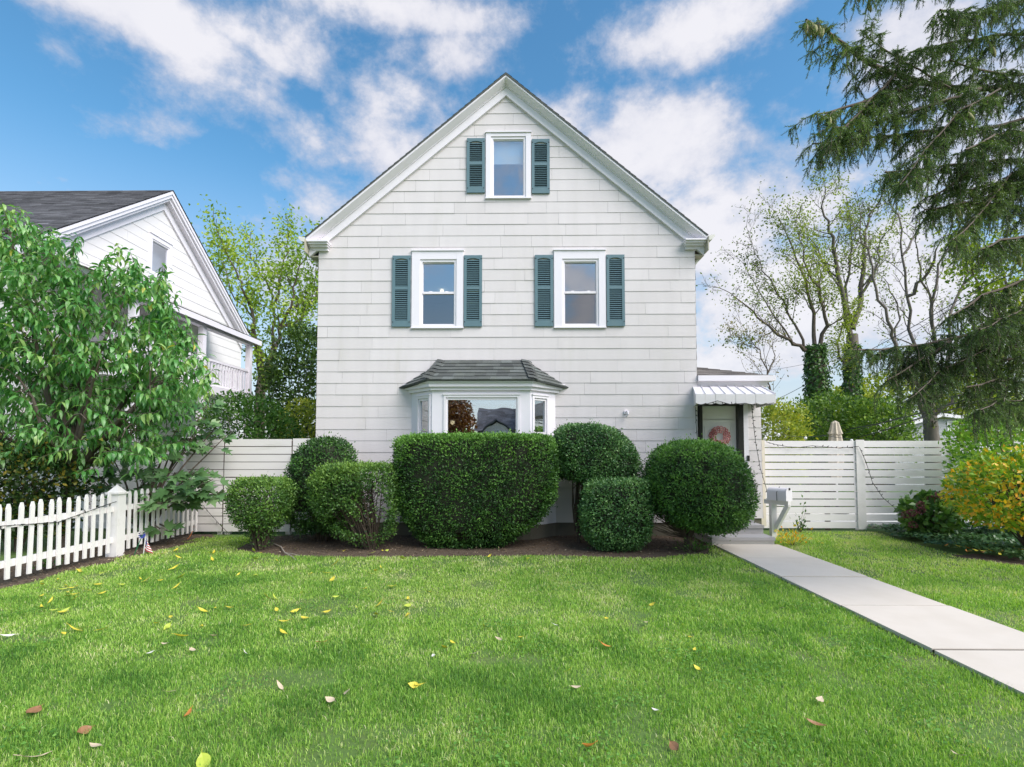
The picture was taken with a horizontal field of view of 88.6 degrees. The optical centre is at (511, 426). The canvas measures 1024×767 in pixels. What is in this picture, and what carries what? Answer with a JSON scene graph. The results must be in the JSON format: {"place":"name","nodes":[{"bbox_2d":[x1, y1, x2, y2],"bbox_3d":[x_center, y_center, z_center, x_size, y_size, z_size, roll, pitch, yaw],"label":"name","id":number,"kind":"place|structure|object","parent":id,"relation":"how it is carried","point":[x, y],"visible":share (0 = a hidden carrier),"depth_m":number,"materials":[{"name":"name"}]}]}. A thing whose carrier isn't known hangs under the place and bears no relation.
{"place":"outdoors","nodes":[
{"label":"outdoors","id":0,"kind":"place"},
{"bbox_2d":[32,555,64,569],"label":"plant","id":1,"kind":"object","parent":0,"point":[44,564],"visible":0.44,"depth_m":7.29,"materials":[{"name":"green plant"}]},
{"bbox_2d":[0,190,261,496],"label":"neighbour house","id":2,"kind":"structure","parent":0,"point":[155,229],"depth_m":15.71,"materials":[{"name":"paint"}]},
{"bbox_2d":[148,231,173,284],"bbox_3d":[-10.822,-5.136,16.139,0.115,1.333,1.043,0,-3,1],"label":"window","id":3,"kind":"structure","parent":2,"relation":"in","point":[153,238],"depth_m":16.16,"materials":[{"name":"white paint"}]},
{"bbox_2d":[360,525,391,543],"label":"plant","id":4,"kind":"object","parent":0,"point":[379,536],"visible":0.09,"depth_m":9.15,"materials":[{"name":"green plant"}]},
{"bbox_2d":[0,455,1023,766],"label":"ground","id":5,"kind":"structure","parent":0,"point":[292,675],"depth_m":3.91,"materials":[{"name":"green plant"}]},
{"bbox_2d":[13,751,51,756],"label":"twig","id":6,"kind":"object","parent":5,"relation":"on","point":[33,756],"visible":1,"depth_m":2.77,"materials":[{"name":"beige wood"}]},
{"bbox_2d":[26,704,42,712],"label":"fallen leaf","id":7,"kind":"object","parent":5,"relation":"on","point":[38,708],"visible":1,"depth_m":3.27,"materials":[{"name":"brown plant"}]},
{"bbox_2d":[0,435,106,551],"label":"background bush","id":8,"kind":"object","parent":5,"relation":"on","point":[17,495],"visible":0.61,"depth_m":8.36,"materials":[{"name":"green plant"}]},
{"bbox_2d":[77,725,92,733],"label":"fallen leaf","id":9,"kind":"object","parent":5,"relation":"on","point":[81,729],"visible":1,"depth_m":3.04,"materials":[{"name":"brown plant"}]},
{"bbox_2d":[90,743,102,746],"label":"fallen leaf","id":10,"kind":"object","parent":5,"relation":"on","point":[94,744],"visible":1,"depth_m":2.88,"materials":[{"name":"white plant"}]},
{"bbox_2d":[4,437,189,531],"bbox_3d":[-8.540,1.202,10.825,3.872,1.980,0.170,0,-3,1],"label":"vinyl fence","id":11,"kind":"object","parent":5,"relation":"on","point":[132,485],"visible":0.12,"depth_m":10.80,"materials":[{"name":"white plastic"}]},
{"bbox_2d":[0,534,212,589],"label":"soil strip","id":12,"kind":"object","parent":5,"relation":"on","point":[60,568],"visible":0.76,"depth_m":7.87,"materials":[{"name":"brown soil"}]},
{"bbox_2d":[0,485,197,579],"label":"picket fence","id":13,"kind":"object","parent":12,"relation":"on","point":[115,539],"visible":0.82,"depth_m":7.59,"materials":[{"name":"paint"}]},
{"bbox_2d":[0,501,116,528],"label":"string light","id":14,"kind":"object","parent":13,"relation":"attached to","point":[59,521],"visible":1,"depth_m":7.11,"materials":[{"name":"plastic"}]},
{"bbox_2d":[134,532,145,554],"bbox_3d":[-5.878,1.840,8.288,0.188,0.382,0.037,0,-3,1],"label":"garden pinwheel","id":15,"kind":"object","parent":12,"relation":"on","point":[142,536],"visible":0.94,"depth_m":8.29},
{"bbox_2d":[75,398,238,541],"bbox_3d":[-6.367,0.753,9.389,2.766,2.678,1.793,0,-3,1],"label":"fig tree","id":16,"kind":"object","parent":12,"relation":"on","point":[188,493],"visible":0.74,"depth_m":9.25,"materials":[{"name":"green plant"}]},
{"bbox_2d":[0,201,219,548],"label":"peach tree","id":17,"kind":"object","parent":5,"relation":"on","point":[72,367],"visible":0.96,"depth_m":8.47,"materials":[{"name":"green plant"}]},
{"bbox_2d":[143,536,152,553],"bbox_3d":[-5.775,1.881,8.331,0.151,0.300,0.040,0,-3,1],"label":"flag","id":18,"kind":"object","parent":5,"relation":"on","point":[147,548],"visible":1,"depth_m":8.33,"materials":[{"name":"fabric"}]},
{"bbox_2d":[196,748,210,766],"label":"fallen leaf","id":19,"kind":"object","parent":5,"relation":"on","point":[203,758],"visible":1,"depth_m":2.73,"materials":[{"name":"yellow plant"}]},
{"bbox_2d":[188,389,307,439],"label":"background bush","id":20,"kind":"object","parent":5,"relation":"on","point":[277,413],"visible":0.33,"depth_m":12.35,"materials":[{"name":"green plant"}]},
{"bbox_2d":[184,438,311,534],"bbox_3d":[-5.192,1.177,10.367,2.512,1.888,0.200,0,-3,1],"label":"board fence","id":21,"kind":"object","parent":5,"relation":"on","point":[255,457],"visible":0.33,"depth_m":10.35,"materials":[{"name":"white paint"}]},
{"bbox_2d":[188,194,322,438],"bbox_3d":[-10.449,-3.700,22.720,6.487,12.968,5.771,1,-3,-16],"label":"airy tree","id":22,"kind":"object","parent":5,"relation":"on","point":[304,304],"visible":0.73,"depth_m":22.26,"materials":[{"name":"green plant"}]},
{"bbox_2d":[277,680,283,688],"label":"fallen leaf","id":23,"kind":"object","parent":5,"relation":"on","point":[280,685],"visible":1,"depth_m":3.61,"materials":[{"name":"beige plant"}]},
{"bbox_2d":[253,321,317,438],"bbox_3d":[-7.026,-0.545,18.127,3.132,6.080,3.828,0,-3,1],"label":"dense tree","id":24,"kind":"object","parent":5,"relation":"on","point":[297,336],"visible":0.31,"depth_m":17.06,"materials":[{"name":"green plant"}]},
{"bbox_2d":[273,396,315,438],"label":"background bush","id":25,"kind":"object","parent":5,"relation":"on","point":[309,411],"visible":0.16,"depth_m":14.60,"materials":[{"name":"green plant"}]},
{"bbox_2d":[325,696,334,701],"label":"fallen leaf","id":26,"kind":"object","parent":5,"relation":"on","point":[329,699],"visible":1,"depth_m":3.41,"materials":[{"name":"beige plant"}]},
{"bbox_2d":[408,682,418,687],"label":"fallen leaf","id":27,"kind":"object","parent":5,"relation":"on","point":[412,684],"visible":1,"depth_m":3.62,"materials":[{"name":"yellow plant"}]},
{"bbox_2d":[237,534,708,557],"bbox_3d":[-0.642,2.065,9.226,8.204,0.001,2.345,0,-3,1],"label":"mulch bed","id":28,"kind":"object","parent":5,"relation":"on","point":[509,547],"visible":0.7,"depth_m":8.82,"materials":[{"name":"soil"}]},
{"bbox_2d":[221,473,297,550],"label":"clipped shrub","id":29,"kind":"object","parent":28,"relation":"on","point":[257,521],"visible":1,"depth_m":8.51,"materials":[{"name":"green plant"}]},
{"bbox_2d":[274,543,299,559],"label":"fallen twig","id":30,"kind":"object","parent":28,"relation":"on","point":[285,552],"visible":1,"depth_m":8.14,"materials":[{"name":"brown wood"}]},
{"bbox_2d":[280,431,364,541],"bbox_3d":[-3.471,1.091,9.601,1.585,2.041,1.437,0,-3,1],"label":"clipped shrub","id":31,"kind":"object","parent":28,"relation":"on","point":[313,451],"visible":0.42,"depth_m":9.26,"materials":[{"name":"green plant"}]},
{"bbox_2d":[304,459,401,549],"bbox_3d":[-2.647,1.299,8.830,1.647,1.562,1.080,0,-3,1],"label":"clipped shrub","id":32,"kind":"object","parent":28,"relation":"on","point":[365,539],"visible":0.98,"depth_m":8.60,"materials":[{"name":"green plant"}]},
{"bbox_2d":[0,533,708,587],"bbox_3d":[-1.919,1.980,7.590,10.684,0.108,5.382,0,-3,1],"label":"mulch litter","id":33,"kind":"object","parent":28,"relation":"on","point":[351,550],"visible":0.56,"depth_m":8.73,"materials":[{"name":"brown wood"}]},
{"bbox_2d":[388,428,563,549],"bbox_3d":[-0.616,1.104,9.088,3.038,2.167,1.292,0,-3,1],"label":"clipped shrub","id":34,"kind":"object","parent":28,"relation":"on","point":[469,486],"visible":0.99,"depth_m":8.65,"materials":[{"name":"green plant"}]},
{"bbox_2d":[551,421,644,542],"bbox_3d":[1.488,0.984,9.430,1.742,2.253,1.432,0,-3,1],"label":"clipped shrub","id":35,"kind":"object","parent":28,"relation":"on","point":[589,450],"visible":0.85,"depth_m":9.01,"materials":[{"name":"green plant"}]},
{"bbox_2d":[574,474,656,552],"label":"clipped shrub","id":36,"kind":"object","parent":28,"relation":"on","point":[614,512],"visible":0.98,"depth_m":8.42,"materials":[{"name":"green plant"}]},
{"bbox_2d":[665,533,717,553],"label":"plant","id":37,"kind":"object","parent":28,"relation":"on","point":[697,545],"visible":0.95,"depth_m":8.56,"materials":[{"name":"green plant"}]},
{"bbox_2d":[640,433,760,550],"bbox_3d":[3.080,1.086,8.742,1.957,1.984,1.952,0,-3,1],"label":"clipped shrub","id":38,"kind":"object","parent":28,"relation":"on","point":[703,485],"visible":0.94,"depth_m":8.18,"materials":[{"name":"green plant"}]},
{"bbox_2d":[0,562,992,766],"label":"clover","id":39,"kind":"object","parent":5,"relation":"on","point":[577,737],"visible":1,"depth_m":3.68,"materials":[{"name":"green plant"}]},
{"bbox_2d":[298,72,775,539],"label":"house","id":40,"kind":"structure","parent":5,"relation":"on","point":[505,252],"depth_m":10.35,"materials":[{"name":"paint"}]},
{"bbox_2d":[411,249,463,328],"bbox_3d":[-1.470,-2.718,10.394,1.045,1.569,0.115,0,-3,1],"label":"window","id":41,"kind":"structure","parent":40,"relation":"in","point":[420,257],"depth_m":10.37,"materials":[{"name":"white paint"}]},
{"bbox_2d":[399,359,566,539],"bbox_3d":[-0.558,0.377,9.923,3.333,3.448,0.745,0,-3,1],"label":"bay window","id":42,"kind":"structure","parent":40,"relation":"in","point":[480,396],"depth_m":9.80,"materials":[{"name":"white paint"}]},
{"bbox_2d":[485,131,531,198],"bbox_3d":[-0.071,-5.214,10.517,0.924,1.367,0.167,0,-3,1],"label":"window","id":43,"kind":"structure","parent":40,"relation":"in","point":[502,147],"depth_m":10.49,"materials":[{"name":"white paint"}]},
{"bbox_2d":[553,249,606,327],"bbox_3d":[1.337,-2.719,10.362,1.038,1.569,0.115,0,-3,1],"label":"window","id":44,"kind":"structure","parent":40,"relation":"in","point":[562,257],"depth_m":10.34,"materials":[{"name":"white paint"}]},
{"bbox_2d":[702,406,735,450],"bbox_3d":[4.188,0.608,10.666,0.720,2.053,0.060,0,-3,1],"label":"front door","id":45,"kind":"structure","parent":40,"relation":"in","point":[713,416],"depth_m":10.68,"materials":[{"name":"white paint"}]},
{"bbox_2d":[708,426,730,444],"bbox_3d":[4.200,0.202,10.612,0.446,0.444,0.067,0,-3,1],"label":"wreath","id":46,"kind":"object","parent":45,"relation":"attached to","point":[727,437],"depth_m":10.61,"materials":[{"name":"pink plant"}]},
{"bbox_2d":[695,400,771,406],"bbox_3d":[4.048,-0.419,9.541,1.434,0.121,0.039,0,-3,1],"label":"string light","id":47,"kind":"object","parent":40,"relation":"attached to","point":[737,403],"visible":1,"depth_m":9.55,"materials":[{"name":"plastic"}]},
{"bbox_2d":[751,405,766,492],"bbox_3d":[4.722,0.506,10.066,0.258,1.813,0.841,-2,-3,33],"label":"string light","id":48,"kind":"object","parent":40,"relation":"attached to","point":[756,445],"visible":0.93,"depth_m":10.40,"materials":[{"name":"plastic"}]},
{"bbox_2d":[582,740,597,746],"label":"fallen leaf","id":49,"kind":"object","parent":5,"relation":"on","point":[587,744],"visible":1,"depth_m":2.87,"materials":[{"name":"orange plant"}]},
{"bbox_2d":[669,740,678,749],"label":"fallen leaf","id":50,"kind":"object","parent":5,"relation":"on","point":[673,745],"visible":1,"depth_m":2.87,"materials":[{"name":"brown plant"}]},
{"bbox_2d":[693,517,774,545],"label":"front steps","id":51,"kind":"structure","parent":5,"relation":"on","point":[753,533],"depth_m":9.18,"materials":[{"name":"concrete"}]},
{"bbox_2d":[715,296,791,484],"bbox_3d":[9.279,-1.338,20.338,3.136,8.025,2.773,0,-3,1],"label":"bare tree","id":52,"kind":"object","parent":5,"relation":"on","point":[753,361],"visible":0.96,"depth_m":20.03,"materials":[{"name":"brown plant"}]},
{"bbox_2d":[764,487,791,537],"bbox_3d":[4.992,1.625,9.857,0.194,0.987,0.498,2,-3,-31],"label":"mailbox","id":53,"kind":"object","parent":5,"relation":"on","point":[784,496],"visible":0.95,"depth_m":9.83,"materials":[{"name":"white plastic"}]},
{"bbox_2d":[785,488,791,500],"bbox_3d":[5.109,1.247,9.678,0.194,0.247,0.043,2,-3,-31],"label":"mailbox door","id":54,"kind":"structure","parent":53,"relation":"in","point":[788,492],"depth_m":9.67,"materials":[{"name":"white plastic"}]},
{"bbox_2d":[696,179,873,484],"bbox_3d":[12.466,-5.010,24.731,7.566,15.851,6.242,-2,-3,34],"label":"ivy clad tree","id":55,"kind":"object","parent":5,"relation":"on","point":[815,352],"visible":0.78,"depth_m":24.88,"materials":[{"name":"green plant"}]},
{"bbox_2d":[761,396,817,506],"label":"background bush","id":56,"kind":"object","parent":5,"relation":"on","point":[788,418],"visible":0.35,"depth_m":14.26,"materials":[{"name":"green plant"}]},
{"bbox_2d":[774,522,819,547],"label":"plant","id":57,"kind":"object","parent":5,"relation":"on","point":[792,537],"visible":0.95,"depth_m":9.11,"materials":[{"name":"yellow plant"}]},
{"bbox_2d":[790,494,808,532],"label":"plant","id":58,"kind":"object","parent":5,"relation":"on","point":[801,528],"visible":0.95,"depth_m":10.53,"materials":[{"name":"green plant"}]},
{"bbox_2d":[802,716,824,725],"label":"fallen leaf","id":59,"kind":"object","parent":5,"relation":"on","point":[814,722],"visible":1,"depth_m":3.11,"materials":[{"name":"brown plant"}]},
{"bbox_2d":[816,696,823,701],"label":"fallen leaf","id":60,"kind":"object","parent":5,"relation":"on","point":[820,698],"visible":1,"depth_m":3.41,"materials":[{"name":"beige plant"}]},
{"bbox_2d":[777,387,883,491],"bbox_3d":[10.190,0.606,16.890,3.216,3.672,3.001,0,-3,1],"label":"background bush","id":61,"kind":"object","parent":5,"relation":"on","point":[826,404],"visible":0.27,"depth_m":16.36,"materials":[{"name":"green plant"}]},
{"bbox_2d":[785,140,914,484],"bbox_3d":[17.157,-5.780,26.155,7.028,17.524,5.852,0,-3,1],"label":"ivy clad tree","id":62,"kind":"object","parent":5,"relation":"on","point":[854,387],"visible":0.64,"depth_m":25.88,"materials":[{"name":"green plant"}]},
{"bbox_2d":[762,440,957,530],"bbox_3d":[7.147,1.258,10.902,4.077,1.975,0.201,0,-3,-1],"label":"board fence","id":63,"kind":"object","parent":5,"relation":"on","point":[860,495],"visible":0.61,"depth_m":10.88,"materials":[{"name":"paint"}]},
{"bbox_2d":[768,442,858,447],"bbox_3d":[6.223,0.378,10.858,1.914,0.147,0.051,0,-3,1],"label":"string light","id":64,"kind":"object","parent":63,"relation":"attached to","point":[815,446],"visible":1,"depth_m":10.86,"materials":[{"name":"plastic"}]},
{"bbox_2d":[859,447,894,507],"bbox_3d":[7.650,1.103,10.799,0.944,1.366,0.051,0,-3,1],"label":"string light","id":65,"kind":"object","parent":63,"relation":"attached to","point":[873,478],"visible":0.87,"depth_m":10.81,"materials":[{"name":"plastic"}]},
{"bbox_2d":[831,382,888,454],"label":"background bush","id":66,"kind":"object","parent":5,"relation":"on","point":[867,392],"visible":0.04,"depth_m":26.89,"materials":[{"name":"green plant"}]},
{"bbox_2d":[825,395,926,506],"bbox_3d":[10.630,0.727,15.349,2.221,3.288,2.609,0,-3,1],"label":"background bush","id":67,"kind":"object","parent":5,"relation":"on","point":[888,414],"visible":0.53,"depth_m":14.90,"materials":[{"name":"green plant"}]},
{"bbox_2d":[782,0,1023,450],"bbox_3d":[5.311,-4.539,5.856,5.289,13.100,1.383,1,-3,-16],"label":"spruce","id":68,"kind":"object","parent":5,"relation":"on","point":[892,94],"visible":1,"depth_m":5.43,"materials":[{"name":"green plant"}]},
{"bbox_2d":[862,369,964,455],"bbox_3d":[21.944,-0.111,29.768,5.083,6.659,5.558,0,-3,1],"label":"background bush","id":69,"kind":"object","parent":5,"relation":"on","point":[875,381],"visible":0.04,"depth_m":29.33,"materials":[{"name":"green plant"}]},
{"bbox_2d":[868,413,963,484],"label":"garage","id":70,"kind":"structure","parent":5,"relation":"on","point":[942,424],"depth_m":23.77,"materials":[{"name":"grey"}]},
{"bbox_2d":[947,421,954,430],"bbox_3d":[19.874,-0.001,23.801,0.346,0.525,0.115,0,-3,1],"label":"window","id":71,"kind":"structure","parent":70,"relation":"in","point":[947,421],"depth_m":23.78,"materials":[{"name":"white paint"}]},
{"bbox_2d":[841,151,1015,484],"bbox_3d":[15.005,-4.096,19.305,7.406,13.456,4.769,0,-3,1],"label":"bare tree","id":72,"kind":"object","parent":5,"relation":"on","point":[931,433],"visible":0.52,"depth_m":18.81,"materials":[{"name":"grey plant"}]},
{"bbox_2d":[894,489,970,540],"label":"hydrangea","id":73,"kind":"object","parent":5,"relation":"on","point":[918,512],"visible":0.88,"depth_m":9.51,"materials":[{"name":"green plant"}]},
{"bbox_2d":[868,521,1023,559],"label":"ivy ground cover","id":74,"kind":"object","parent":5,"relation":"on","point":[989,537],"visible":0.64,"depth_m":9.08,"materials":[{"name":"green plant"}]},
{"bbox_2d":[922,218,1023,498],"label":"leafy tree","id":75,"kind":"object","parent":5,"relation":"on","point":[1003,282],"visible":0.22,"depth_m":15.77,"materials":[{"name":"green plant"}]},
{"bbox_2d":[935,372,1023,480],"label":"background bush","id":76,"kind":"object","parent":5,"relation":"on","point":[953,406],"visible":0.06,"depth_m":27.20,"materials":[{"name":"green plant"}]},
{"bbox_2d":[938,410,1023,526],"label":"green bush","id":77,"kind":"object","parent":5,"relation":"on","point":[969,444],"visible":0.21,"depth_m":9.93,"materials":[{"name":"green plant"}]},
{"bbox_2d":[953,553,1023,564],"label":"soil edge","id":78,"kind":"object","parent":5,"relation":"on","point":[1005,559],"visible":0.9,"depth_m":8.01,"materials":[{"name":"brown soil"}]},
{"bbox_2d":[937,444,1023,545],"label":"autumn bush","id":79,"kind":"object","parent":78,"relation":"in","point":[998,514],"visible":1,"depth_m":8.10,"materials":[{"name":"yellow plant"}]},
{"bbox_2d":[0,0,1023,453],"label":"sky","id":80,"kind":"structure","parent":0,"point":[253,106],"materials":[{"name":"blue"}]},
{"bbox_2d":[763,433,852,440],"bbox_3d":[6.685,0.249,12.126,2.363,0.210,0.067,0,-3,1],"label":"bulb string","id":81,"kind":"object","parent":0,"point":[778,434],"visible":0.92,"depth_m":12.12,"materials":[{"name":"glass"}]},
{"bbox_2d":[714,544,1023,698],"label":"path","id":82,"kind":"structure","parent":0,"point":[989,649],"depth_m":5.17,"materials":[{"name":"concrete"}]},
{"bbox_2d":[757,265,1015,371],"bbox_3d":[9.771,-2.427,14.444,1.353,0.416,15.086,0,-3,7],"label":"overhead cable","id":83,"kind":"object","parent":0,"point":[920,327],"visible":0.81,"depth_m":11.85,"materials":[{"name":"black rubber"}]},
{"bbox_2d":[766,509,1011,527],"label":"patio","id":84,"kind":"structure","parent":0,"point":[847,521],"depth_m":12.17,"materials":[{"name":"concrete"}]},
{"bbox_2d":[828,421,848,513],"bbox_3d":[8.567,1.060,13.869,0.520,2.441,0.520,0,-3,1],"label":"patio umbrella","id":85,"kind":"object","parent":84,"relation":"on","point":[835,431],"visible":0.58,"depth_m":13.82,"materials":[{"name":"fabric"}]},
{"bbox_2d":[776,270,1021,399],"bbox_3d":[8.751,-1.629,13.482,0.633,1.772,13.007,0,-3,2],"label":"overhead cable","id":86,"kind":"object","parent":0,"point":[915,325],"visible":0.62,"depth_m":11.41,"materials":[{"name":"black rubber"}]},
{"bbox_2d":[845,396,979,432],"bbox_3d":[9.106,-0.359,10.906,0.328,0.709,8.054,0,-3,7],"label":"overhead cable","id":87,"kind":"object","parent":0,"point":[896,418],"visible":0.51,"depth_m":12.77,"materials":[{"name":"black rubber"}]},
{"bbox_2d":[823,387,1020,435],"bbox_3d":[9.174,-0.315,11.923,0.050,0.784,10.092,0,-3,8],"label":"overhead cable","id":88,"kind":"object","parent":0,"point":[905,417],"visible":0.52,"depth_m":12.44,"materials":[{"name":"black rubber"}]},
{"bbox_2d":[843,395,1015,440],"bbox_3d":[9.288,-0.152,11.908,0.196,0.843,10.114,0,-3,10],"label":"overhead cable","id":89,"kind":"object","parent":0,"point":[918,418],"visible":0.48,"depth_m":12.32,"materials":[{"name":"black rubber"}]}
]}

